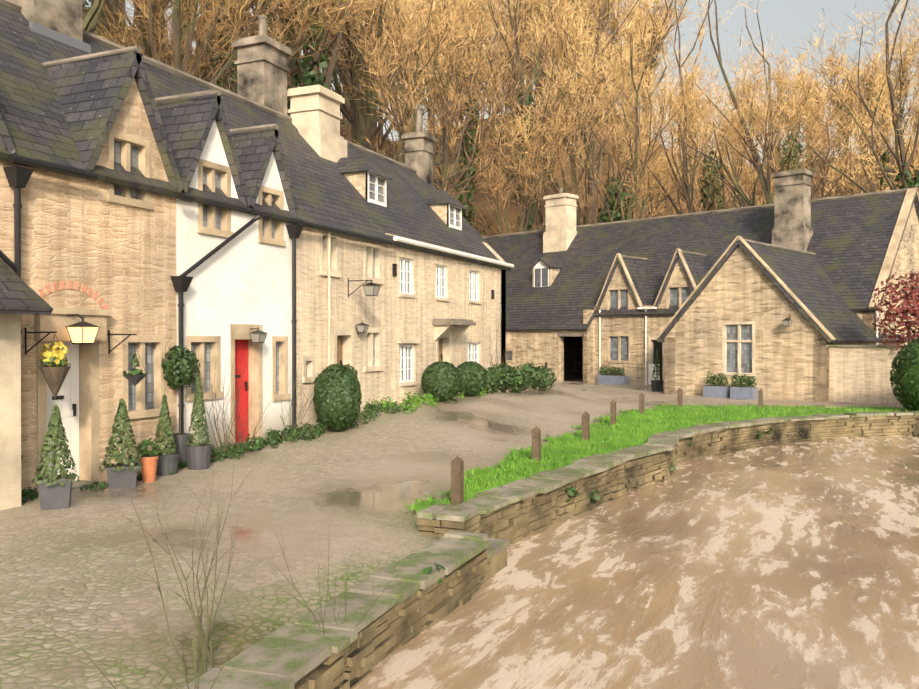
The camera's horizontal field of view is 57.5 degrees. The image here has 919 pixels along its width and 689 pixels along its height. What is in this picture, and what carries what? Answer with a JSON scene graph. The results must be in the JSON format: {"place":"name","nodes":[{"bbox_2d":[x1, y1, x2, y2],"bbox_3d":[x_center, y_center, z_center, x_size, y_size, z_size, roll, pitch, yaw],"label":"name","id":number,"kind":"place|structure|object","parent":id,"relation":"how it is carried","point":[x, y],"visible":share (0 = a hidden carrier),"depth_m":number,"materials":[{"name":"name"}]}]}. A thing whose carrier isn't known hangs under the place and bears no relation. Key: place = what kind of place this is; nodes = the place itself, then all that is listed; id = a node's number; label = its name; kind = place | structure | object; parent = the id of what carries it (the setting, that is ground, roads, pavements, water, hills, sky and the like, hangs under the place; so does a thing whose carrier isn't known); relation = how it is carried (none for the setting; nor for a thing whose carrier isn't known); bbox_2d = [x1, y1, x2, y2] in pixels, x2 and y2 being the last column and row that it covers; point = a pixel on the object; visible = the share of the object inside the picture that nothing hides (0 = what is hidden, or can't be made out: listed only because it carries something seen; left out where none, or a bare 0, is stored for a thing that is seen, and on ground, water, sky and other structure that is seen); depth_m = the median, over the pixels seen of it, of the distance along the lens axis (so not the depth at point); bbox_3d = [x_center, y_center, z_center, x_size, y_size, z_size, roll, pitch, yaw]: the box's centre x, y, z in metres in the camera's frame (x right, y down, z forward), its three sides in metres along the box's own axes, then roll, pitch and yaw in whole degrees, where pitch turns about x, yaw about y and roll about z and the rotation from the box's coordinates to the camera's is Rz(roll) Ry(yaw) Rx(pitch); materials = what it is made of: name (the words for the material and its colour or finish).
{"place":"outdoors","nodes":[
{"label":"outdoors","id":0,"kind":"place"},
{"bbox_2d":[25,130,493,492],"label":"row trim","id":1,"kind":"structure","parent":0,"point":[80,334],"depth_m":14.05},
{"bbox_2d":[0,6,918,688],"bbox_3d":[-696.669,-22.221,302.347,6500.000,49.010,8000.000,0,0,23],"label":"ground","id":2,"kind":"structure","parent":0,"point":[80,570],"depth_m":8.99,"materials":[{"name":"beige gravel"}]},
{"bbox_2d":[0,78,176,491],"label":"house wall","id":3,"kind":"structure","parent":2,"relation":"on","point":[120,259],"depth_m":12.05,"materials":[{"name":"stone"}]},
{"bbox_2d":[176,119,292,452],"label":"house wall","id":4,"kind":"structure","parent":2,"relation":"on","point":[244,276],"depth_m":14.65,"materials":[{"name":"white paint"}]},
{"bbox_2d":[72,443,408,688],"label":"shrub","id":5,"kind":"object","parent":2,"relation":"on","point":[202,663],"visible":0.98,"depth_m":5.33,"materials":[{"name":"brown plant"}]},
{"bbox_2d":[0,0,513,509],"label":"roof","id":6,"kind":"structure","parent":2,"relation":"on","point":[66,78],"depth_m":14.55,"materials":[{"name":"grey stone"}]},
{"bbox_2d":[293,224,385,430],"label":"house wall","id":7,"kind":"structure","parent":2,"relation":"on","point":[358,306],"depth_m":17.63,"materials":[{"name":"beige stone"}]},
{"bbox_2d":[21,310,757,509],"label":"shrubs and planters","id":8,"kind":"object","parent":2,"relation":"on","point":[337,398],"visible":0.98,"depth_m":13.58,"materials":[{"name":"ceramic"}]},
{"bbox_2d":[385,233,505,403],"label":"house wall","id":9,"kind":"structure","parent":2,"relation":"on","point":[407,318],"depth_m":22.13,"materials":[{"name":"beige stone"}]},
{"bbox_2d":[82,0,893,235],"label":"ivy","id":10,"kind":"object","parent":2,"relation":"on","point":[349,129],"visible":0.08,"depth_m":89.17,"materials":[{"name":"green plant"}]},
{"bbox_2d":[483,242,505,385],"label":"house end wall","id":11,"kind":"structure","parent":2,"relation":"on","point":[503,284],"depth_m":27.11,"materials":[{"name":"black stone"}]},
{"bbox_2d":[83,0,918,234],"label":"woodland","id":12,"kind":"object","parent":2,"relation":"on","point":[731,133],"depth_m":56.23,"materials":[{"name":"brown plant"}]},
{"bbox_2d":[506,327,592,382],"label":"wall","id":13,"kind":"structure","parent":2,"relation":"on","point":[538,348],"depth_m":40.50,"materials":[{"name":"grey stone"}]},
{"bbox_2d":[181,411,918,688],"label":"bank wall","id":14,"kind":"structure","parent":2,"relation":"on","point":[461,560],"depth_m":8.48,"materials":[{"name":"stone"}]},
{"bbox_2d":[564,336,582,373],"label":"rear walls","id":15,"kind":"structure","parent":2,"relation":"on","point":[573,354],"depth_m":50.62,"materials":[{"name":"grey stone"}]},
{"bbox_2d":[451,362,762,505],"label":"posts","id":16,"kind":"object","parent":2,"relation":"on","point":[457,479],"visible":0.71,"depth_m":13.51,"materials":[{"name":"brown wood"}]},
{"bbox_2d":[664,337,674,393],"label":"quoins","id":17,"kind":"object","parent":2,"relation":"on","point":[672,348],"depth_m":31.16,"materials":[{"name":"grey stone"}]},
{"bbox_2d":[506,225,918,404],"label":"trim","id":18,"kind":"structure","parent":2,"relation":"on","point":[859,374],"depth_m":29.30,"materials":[{"name":"stone"}]},
{"bbox_2d":[594,259,878,384],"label":"wall","id":19,"kind":"structure","parent":2,"relation":"on","point":[634,326],"depth_m":37.78,"materials":[{"name":"grey stone"}]},
{"bbox_2d":[664,246,831,401],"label":"wing gable wall","id":20,"kind":"structure","parent":2,"relation":"on","point":[741,286],"depth_m":29.02,"materials":[{"name":"beige stone"}]},
{"bbox_2d":[482,168,918,342],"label":"roof","id":21,"kind":"structure","parent":20,"relation":"on","point":[826,264],"depth_m":37.14,"materials":[{"name":"stone"}]},
{"bbox_2d":[812,337,874,401],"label":"quoins","id":22,"kind":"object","parent":2,"relation":"on","point":[823,373],"depth_m":27.45,"materials":[{"name":"grey stone"}]},
{"bbox_2d":[863,203,918,344],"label":"gable","id":23,"kind":"structure","parent":2,"relation":"on","point":[906,260],"depth_m":33.62,"materials":[{"name":"grey stone"}]},
{"bbox_2d":[870,268,918,410],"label":"shrubs","id":24,"kind":"object","parent":2,"relation":"on","point":[904,378],"visible":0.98,"depth_m":25.09,"materials":[{"name":"red plant"}]},
{"bbox_2d":[84,0,918,165],"label":"sky","id":25,"kind":"structure","parent":0,"point":[797,19],"materials":[{"name":"grey"}]},
{"bbox_2d":[355,435,918,688],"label":"river","id":26,"kind":"structure","parent":0,"point":[792,565],"depth_m":8.15,"materials":[{"name":"liquid"}]},
{"bbox_2d":[404,403,918,514],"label":"grass strip","id":27,"kind":"object","parent":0,"point":[777,410],"depth_m":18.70,"materials":[{"name":"green plant"}]}
]}

